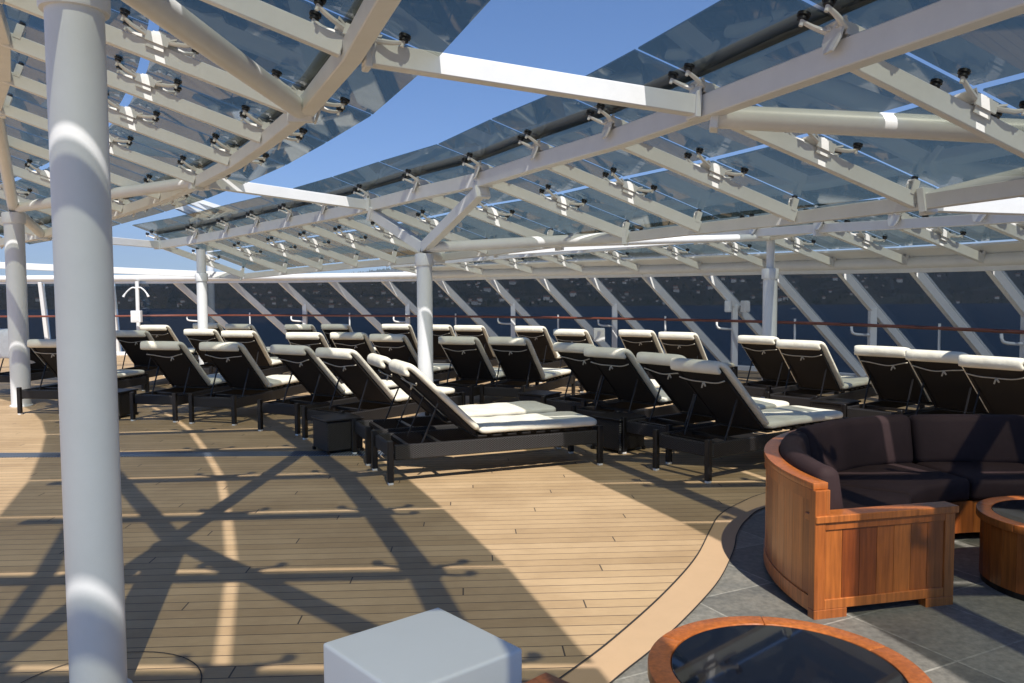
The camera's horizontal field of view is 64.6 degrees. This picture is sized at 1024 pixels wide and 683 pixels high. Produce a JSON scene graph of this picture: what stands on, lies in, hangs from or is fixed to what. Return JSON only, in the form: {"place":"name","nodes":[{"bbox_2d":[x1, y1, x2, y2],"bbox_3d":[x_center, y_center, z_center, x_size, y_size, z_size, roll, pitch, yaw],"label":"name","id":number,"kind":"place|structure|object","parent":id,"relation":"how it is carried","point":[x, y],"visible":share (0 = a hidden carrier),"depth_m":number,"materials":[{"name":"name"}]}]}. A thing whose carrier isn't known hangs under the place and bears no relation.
{"place":"outdoors","nodes":[
{"label":"outdoors","id":0,"kind":"place"},
{"bbox_2d":[46,309,121,351],"bbox_3d":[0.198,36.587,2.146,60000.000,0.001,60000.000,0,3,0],"label":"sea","id":1,"kind":"structure","parent":0,"point":[117,318],"depth_m":1025.72,"materials":[{"name":"liquid"}]},
{"bbox_2d":[160,196,237,271],"bbox_3d":[-10.543,-2.429,27.502,2.227,5.044,1.320,0,3,0],"label":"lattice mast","id":2,"kind":"object","parent":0,"point":[198,214],"visible":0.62,"depth_m":27.18,"materials":[{"name":"white metal"}]},
{"bbox_2d":[44,253,722,308],"bbox_3d":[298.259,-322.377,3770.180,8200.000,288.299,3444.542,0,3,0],"label":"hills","id":3,"kind":"structure","parent":0,"point":[594,257],"depth_m":3398.62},
{"bbox_2d":[44,251,729,307],"bbox_3d":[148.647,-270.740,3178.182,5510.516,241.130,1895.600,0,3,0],"label":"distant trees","id":4,"kind":"object","parent":3,"relation":"on","point":[387,269],"visible":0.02,"depth_m":3436.57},
{"bbox_2d":[433,379,440,384],"bbox_3d":[-1.356,0.765,12.165,0.430,0.362,0.430,1,4,22],"label":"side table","id":5,"kind":"object","parent":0,"point":[435,381],"visible":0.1,"depth_m":12.17,"materials":[{"name":"wicker"}]},
{"bbox_2d":[0,355,933,682],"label":"deck","id":6,"kind":"structure","parent":0,"point":[554,561],"depth_m":5.45,"materials":[{"name":"brown wood"}]},
{"bbox_2d":[0,348,55,381],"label":"sun lounger","id":7,"kind":"object","parent":6,"relation":"on","point":[37,367],"visible":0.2,"depth_m":14.07,"materials":[{"name":"wicker"}]},
{"bbox_2d":[0,329,34,363],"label":"towel","id":8,"kind":"object","parent":7,"relation":"on","point":[4,349],"visible":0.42,"depth_m":13.51,"materials":[{"name":"white fabric"}]},
{"bbox_2d":[16,339,149,414],"bbox_3d":[-6.434,0.442,12.281,0.682,1.050,2.102,0,3,8],"label":"sun lounger","id":9,"kind":"object","parent":6,"relation":"on","point":[45,350],"visible":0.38,"depth_m":11.59,"materials":[{"name":"wicker"}]},
{"bbox_2d":[0,114,203,406],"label":"canopy column","id":10,"kind":"structure","parent":6,"relation":"on","point":[16,219],"depth_m":12.01,"materials":[{"name":"metal"}]},
{"bbox_2d":[21,651,201,682],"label":"deck seam","id":11,"kind":"object","parent":6,"relation":"on","point":[143,651],"visible":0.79,"depth_m":3.63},
{"bbox_2d":[118,388,138,418],"bbox_3d":[-5.446,0.849,11.117,0.430,0.362,0.430,0,3,10],"label":"side table","id":12,"kind":"object","parent":6,"relation":"on","point":[123,402],"visible":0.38,"depth_m":11.02,"materials":[{"name":"wicker"}]},
{"bbox_2d":[122,281,149,329],"bbox_3d":[-10.153,-0.607,21.962,0.741,2.050,0.174,0,3,0],"label":"shower","id":13,"kind":"object","parent":6,"relation":"on","point":[136,288],"visible":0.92,"depth_m":21.92,"materials":[{"name":"white paint"}]},
{"bbox_2d":[0,0,313,682],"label":"canopy column","id":14,"kind":"structure","parent":6,"relation":"on","point":[78,120],"depth_m":3.21,"materials":[{"name":"metal"}]},
{"bbox_2d":[0,0,410,248],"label":"canopy sail","id":15,"kind":"object","parent":14,"relation":"attached to","point":[348,41],"visible":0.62,"depth_m":6.99,"materials":[{"name":"white paint"}]},
{"bbox_2d":[204,179,369,211],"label":"tie beam","id":16,"kind":"structure","parent":15,"relation":"attached to","point":[236,186],"depth_m":10.79,"materials":[{"name":"white metal"}]},
{"bbox_2d":[361,44,701,120],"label":"tie beam","id":17,"kind":"structure","parent":15,"relation":"attached to","point":[422,62],"depth_m":5.38,"materials":[{"name":"white metal"}]},
{"bbox_2d":[116,330,198,390],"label":"sun lounger","id":18,"kind":"object","parent":6,"relation":"on","point":[129,342],"visible":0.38,"depth_m":14.46,"materials":[{"name":"wicker"}]},
{"bbox_2d":[134,325,197,375],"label":"sun lounger","id":19,"kind":"object","parent":6,"relation":"on","point":[161,332],"visible":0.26,"depth_m":16.94,"materials":[{"name":"fabric"}]},
{"bbox_2d":[129,341,230,422],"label":"sun lounger","id":20,"kind":"object","parent":6,"relation":"on","point":[180,368],"visible":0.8,"depth_m":10.99,"materials":[{"name":"wicker"}]},
{"bbox_2d":[0,451,385,457],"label":"drain channel","id":21,"kind":"object","parent":6,"relation":"in","point":[205,454],"depth_m":8.41,"materials":[{"name":"metal"}]},
{"bbox_2d":[195,249,207,364],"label":"canopy column","id":22,"kind":"structure","parent":6,"relation":"on","point":[201,277],"depth_m":16.19,"materials":[{"name":"metal"}]},
{"bbox_2d":[184,329,223,374],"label":"sun lounger","id":23,"kind":"object","parent":6,"relation":"on","point":[195,337],"visible":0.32,"depth_m":14.79,"materials":[{"name":"fabric"}]},
{"bbox_2d":[193,323,224,358],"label":"sun lounger","id":24,"kind":"object","parent":6,"relation":"on","point":[217,327],"visible":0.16,"depth_m":17.82,"materials":[{"name":"fabric"}]},
{"bbox_2d":[188,342,307,425],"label":"sun lounger","id":25,"kind":"object","parent":6,"relation":"on","point":[246,379],"visible":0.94,"depth_m":10.76,"materials":[{"name":"wicker"}]},
{"bbox_2d":[225,324,276,356],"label":"sun lounger","id":26,"kind":"object","parent":6,"relation":"on","point":[251,327],"visible":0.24,"depth_m":17.13,"materials":[{"name":"fabric"}]},
{"bbox_2d":[214,330,288,375],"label":"sun lounger","id":27,"kind":"object","parent":6,"relation":"on","point":[252,343],"visible":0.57,"depth_m":14.20,"materials":[{"name":"fabric"}]},
{"bbox_2d":[280,324,330,373],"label":"sun lounger","id":28,"kind":"object","parent":6,"relation":"on","point":[299,327],"visible":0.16,"depth_m":16.72,"materials":[{"name":"fabric"}]},
{"bbox_2d":[278,332,334,374],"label":"sun lounger","id":29,"kind":"object","parent":6,"relation":"on","point":[313,341],"visible":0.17,"depth_m":13.18,"materials":[{"name":"fabric"}]},
{"bbox_2d":[257,344,397,435],"bbox_3d":[-2.263,0.521,10.546,0.682,1.050,2.102,2,4,31],"label":"sun lounger","id":30,"kind":"object","parent":6,"relation":"on","point":[309,370],"visible":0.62,"depth_m":9.96,"materials":[{"name":"wicker"}]},
{"bbox_2d":[311,412,363,454],"bbox_3d":[-1.855,0.976,8.621,0.430,0.362,0.430,-3,4,-35],"label":"side table","id":31,"kind":"object","parent":6,"relation":"on","point":[331,432],"visible":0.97,"depth_m":8.46,"materials":[{"name":"wicker"}]},
{"bbox_2d":[321,324,378,354],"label":"sun lounger","id":32,"kind":"object","parent":6,"relation":"on","point":[327,329],"visible":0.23,"depth_m":16.81,"materials":[{"name":"fabric"}]},
{"bbox_2d":[330,332,385,383],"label":"sun lounger","id":33,"kind":"object","parent":6,"relation":"on","point":[360,343],"visible":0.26,"depth_m":13.15,"materials":[{"name":"fabric"}]},
{"bbox_2d":[302,347,465,439],"bbox_3d":[-1.503,0.556,9.870,0.682,1.050,2.102,2,4,37],"label":"sun lounger","id":34,"kind":"object","parent":6,"relation":"on","point":[361,380],"visible":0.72,"depth_m":9.42,"materials":[{"name":"fabric"}]},
{"bbox_2d":[378,324,417,372],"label":"sun lounger","id":35,"kind":"object","parent":6,"relation":"on","point":[406,330],"visible":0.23,"depth_m":16.71,"materials":[{"name":"fabric"}]},
{"bbox_2d":[369,334,459,380],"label":"sun lounger","id":36,"kind":"object","parent":6,"relation":"on","point":[396,346],"visible":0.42,"depth_m":12.61,"materials":[{"name":"fabric"}]},
{"bbox_2d":[323,608,521,682],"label":"cube stool","id":37,"kind":"object","parent":6,"relation":"on","point":[437,645],"visible":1,"depth_m":2.68,"materials":[{"name":"white plastic"}]},
{"bbox_2d":[433,325,454,363],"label":"sun lounger","id":38,"kind":"object","parent":6,"relation":"on","point":[439,355],"visible":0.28,"depth_m":16.27,"materials":[{"name":"wicker"}]},
{"bbox_2d":[351,353,561,465],"bbox_3d":[-0.571,0.632,8.493,2.102,1.050,0.682,-2,4,-23],"label":"sun lounger","id":39,"kind":"object","parent":6,"relation":"on","point":[364,428],"visible":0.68,"depth_m":8.37,"materials":[{"name":"wicker"}]},
{"bbox_2d":[448,325,498,379],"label":"sun lounger","id":40,"kind":"object","parent":6,"relation":"on","point":[479,332],"visible":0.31,"depth_m":15.84,"materials":[{"name":"fabric"}]},
{"bbox_2d":[436,336,528,404],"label":"sun lounger","id":41,"kind":"object","parent":6,"relation":"on","point":[469,360],"visible":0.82,"depth_m":11.84,"materials":[{"name":"wicker"}]},
{"bbox_2d":[371,359,602,485],"bbox_3d":[-0.225,0.678,7.681,2.102,1.050,0.682,-2,4,-22],"label":"sun lounger","id":42,"kind":"object","parent":6,"relation":"on","point":[476,435],"visible":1,"depth_m":7.50,"materials":[{"name":"wicker"}]},
{"bbox_2d":[366,182,628,415],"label":"canopy column","id":43,"kind":"structure","parent":6,"relation":"on","point":[430,246],"depth_m":10.79,"materials":[{"name":"metal"}]},
{"bbox_2d":[0,251,1023,376],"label":"windscreen","id":44,"kind":"object","parent":6,"relation":"on","point":[954,291],"visible":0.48,"depth_m":17.04,"materials":[{"name":"white paint"}]},
{"bbox_2d":[379,208,1023,274],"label":"canopy sail","id":45,"kind":"object","parent":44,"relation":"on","point":[1011,226],"visible":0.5,"depth_m":12.04,"materials":[{"name":"white paint"}]},
{"bbox_2d":[493,235,699,257],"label":"tie beam","id":46,"kind":"structure","parent":45,"relation":"attached to","point":[573,249],"depth_m":12.90,"materials":[{"name":"white metal"}]},
{"bbox_2d":[919,197,1023,215],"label":"tie beam","id":47,"kind":"structure","parent":45,"relation":"attached to","point":[1013,206],"depth_m":6.78,"materials":[{"name":"white metal"}]},
{"bbox_2d":[724,301,731,311],"bbox_3d":[4.160,-0.676,15.578,0.148,0.220,0.238,1,4,20],"label":"loudspeaker","id":48,"kind":"object","parent":44,"relation":"attached to","point":[727,306],"visible":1,"depth_m":15.47,"materials":[{"name":"white paint"}]},
{"bbox_2d":[740,301,749,311],"bbox_3d":[4.466,-0.677,15.578,0.147,0.220,0.238,-2,4,-20],"label":"loudspeaker","id":49,"kind":"object","parent":44,"relation":"attached to","point":[744,306],"visible":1,"depth_m":15.47,"materials":[{"name":"white paint"}]},
{"bbox_2d":[0,304,1023,368],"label":"handrail","id":50,"kind":"object","parent":6,"relation":"on","point":[872,325],"visible":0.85,"depth_m":15.76,"materials":[{"name":"white paint"}]},
{"bbox_2d":[131,311,142,321],"bbox_3d":[-10.004,-0.666,21.581,0.260,0.312,0.148,0,3,0],"label":"junction box","id":51,"kind":"object","parent":50,"relation":"attached to","point":[136,316],"visible":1,"depth_m":21.51,"materials":[{"name":"white paint"}]},
{"bbox_2d":[593,328,604,341],"bbox_3d":[1.879,-0.147,17.471,0.240,0.288,0.148,0,3,0],"label":"junction box","id":52,"kind":"object","parent":50,"relation":"attached to","point":[598,334],"visible":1,"depth_m":17.40,"materials":[{"name":"white paint"}]},
{"bbox_2d":[479,337,574,403],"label":"sun lounger","id":53,"kind":"object","parent":6,"relation":"on","point":[518,361],"visible":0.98,"depth_m":11.69,"materials":[{"name":"wicker"}]},
{"bbox_2d":[517,390,561,411],"bbox_3d":[0.365,0.847,10.618,0.430,0.362,0.430,2,4,35],"label":"side table","id":54,"kind":"object","parent":6,"relation":"on","point":[533,395],"visible":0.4,"depth_m":10.49,"materials":[{"name":"wicker"}]},
{"bbox_2d":[514,326,566,382],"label":"sun lounger","id":55,"kind":"object","parent":6,"relation":"on","point":[538,337],"visible":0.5,"depth_m":15.42,"materials":[{"name":"fabric"}]},
{"bbox_2d":[553,329,593,392],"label":"sun lounger","id":56,"kind":"object","parent":6,"relation":"on","point":[573,335],"visible":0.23,"depth_m":13.81,"materials":[{"name":"fabric"}]},
{"bbox_2d":[541,342,659,410],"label":"sun lounger","id":57,"kind":"object","parent":6,"relation":"on","point":[585,371],"visible":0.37,"depth_m":10.11,"materials":[{"name":"wicker"}]},
{"bbox_2d":[590,412,646,453],"bbox_3d":[1.125,0.962,8.591,0.430,0.362,0.430,-3,5,-42],"label":"side table","id":58,"kind":"object","parent":6,"relation":"on","point":[610,423],"visible":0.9,"depth_m":8.44,"materials":[{"name":"wicker"}]},
{"bbox_2d":[618,329,663,377],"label":"sun lounger","id":59,"kind":"object","parent":6,"relation":"on","point":[635,342],"visible":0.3,"depth_m":13.48,"materials":[{"name":"fabric"}]},
{"bbox_2d":[570,346,715,421],"bbox_3d":[1.644,0.550,9.686,2.102,1.050,0.682,-4,5,-45],"label":"sun lounger","id":60,"kind":"object","parent":6,"relation":"on","point":[622,372],"visible":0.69,"depth_m":9.26,"materials":[{"name":"wicker"}]},
{"bbox_2d":[559,493,763,677],"bbox_3d":[2.613,1.492,2.290,16.865,0.001,7.457,-3,4,-39],"label":"deck seam","id":61,"kind":"object","parent":6,"relation":"on","point":[658,597],"visible":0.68,"depth_m":4.34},
{"bbox_2d":[562,493,765,682],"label":"deck margin","id":62,"kind":"object","parent":6,"relation":"on","point":[678,601],"visible":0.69,"depth_m":4.26,"materials":[{"name":"beige wood"}]},
{"bbox_2d":[555,227,827,397],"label":"canopy column","id":63,"kind":"structure","parent":6,"relation":"on","point":[770,275],"depth_m":12.36,"materials":[{"name":"metal"}]},
{"bbox_2d":[650,332,737,379],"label":"sun lounger","id":64,"kind":"object","parent":6,"relation":"on","point":[687,345],"visible":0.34,"depth_m":12.65,"materials":[{"name":"fabric"}]},
{"bbox_2d":[621,352,797,463],"bbox_3d":[2.165,0.608,8.660,2.102,1.050,0.682,-3,4,-35],"label":"sun lounger","id":65,"kind":"object","parent":6,"relation":"on","point":[674,386],"visible":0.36,"depth_m":8.33,"materials":[{"name":"wicker"}]},
{"bbox_2d":[652,358,848,483],"bbox_3d":[2.361,0.654,7.854,2.102,1.050,0.682,-3,4,-35],"label":"sun lounger","id":66,"kind":"object","parent":6,"relation":"on","point":[721,393],"visible":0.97,"depth_m":7.49,"materials":[{"name":"wicker"}]},
{"bbox_2d":[738,335,844,396],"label":"sun lounger","id":67,"kind":"object","parent":6,"relation":"on","point":[767,359],"visible":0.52,"depth_m":11.50,"materials":[{"name":"wicker"}]},
{"bbox_2d":[612,508,1023,682],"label":"slate paving","id":68,"kind":"structure","parent":6,"relation":"on","point":[974,633],"depth_m":4.11,"materials":[{"name":"grey stone"}]},
{"bbox_2d":[525,672,568,682],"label":"wooden stand","id":69,"kind":"object","parent":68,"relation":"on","point":[545,677],"visible":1,"depth_m":2.23,"materials":[{"name":"brown wood"}]},
{"bbox_2d":[610,507,764,682],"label":"deck seam","id":70,"kind":"object","parent":68,"relation":"on","point":[698,603],"visible":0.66,"depth_m":4.39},
{"bbox_2d":[648,616,932,682],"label":"coffee table","id":71,"kind":"object","parent":68,"relation":"on","point":[747,649],"visible":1,"depth_m":2.77,"materials":[{"name":"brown wood"}]},
{"bbox_2d":[709,106,1023,213],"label":"canopy column","id":72,"kind":"structure","parent":68,"relation":"on","point":[860,123],"depth_m":5.66,"materials":[{"name":"metal"}]},
{"bbox_2d":[146,0,1023,278],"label":"canopy sail","id":73,"kind":"object","parent":72,"relation":"attached to","point":[854,48],"visible":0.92,"depth_m":7.11,"materials":[{"name":"white paint"}]},
{"bbox_2d":[43,237,160,248],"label":"tie beam","id":74,"kind":"structure","parent":73,"relation":"attached to","point":[154,244],"depth_m":16.21,"materials":[{"name":"white metal"}]},
{"bbox_2d":[0,262,242,279],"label":"tie beam","id":75,"kind":"structure","parent":73,"relation":"attached to","point":[121,270],"depth_m":17.89,"materials":[{"name":"white metal"}]},
{"bbox_2d":[763,414,1023,619],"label":"curved sofa","id":76,"kind":"object","parent":68,"relation":"on","point":[867,510],"visible":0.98,"depth_m":4.51,"materials":[{"name":"brown wood"}]},
{"bbox_2d":[976,496,1023,600],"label":"coffee table","id":77,"kind":"object","parent":68,"relation":"on","point":[1001,557],"visible":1,"depth_m":4.45,"materials":[{"name":"brown wood"}]},
{"bbox_2d":[765,339,879,406],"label":"sun lounger","id":78,"kind":"object","parent":6,"relation":"on","point":[813,369],"visible":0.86,"depth_m":10.46,"materials":[{"name":"fabric"}]},
{"bbox_2d":[810,397,860,411],"bbox_3d":[3.865,0.882,9.690,0.430,0.362,0.430,-3,4,-40],"label":"side table","id":79,"kind":"object","parent":6,"relation":"on","point":[830,403],"visible":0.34,"depth_m":9.58,"materials":[{"name":"wicker"}]},
{"bbox_2d":[841,345,934,417],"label":"sun lounger","id":80,"kind":"object","parent":6,"relation":"on","point":[894,381],"visible":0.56,"depth_m":9.19,"materials":[{"name":"wicker"}]},
{"bbox_2d":[891,349,988,416],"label":"sun lounger","id":81,"kind":"object","parent":6,"relation":"on","point":[946,384],"visible":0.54,"depth_m":8.49,"materials":[{"name":"wicker"}]},
{"bbox_2d":[958,355,1023,414],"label":"sun lounger","id":82,"kind":"object","parent":6,"relation":"on","point":[997,382],"visible":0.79,"depth_m":7.68,"materials":[{"name":"wicker"}]},
{"bbox_2d":[0,0,1023,285],"label":"sky","id":83,"kind":"structure","parent":0,"point":[392,122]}
]}

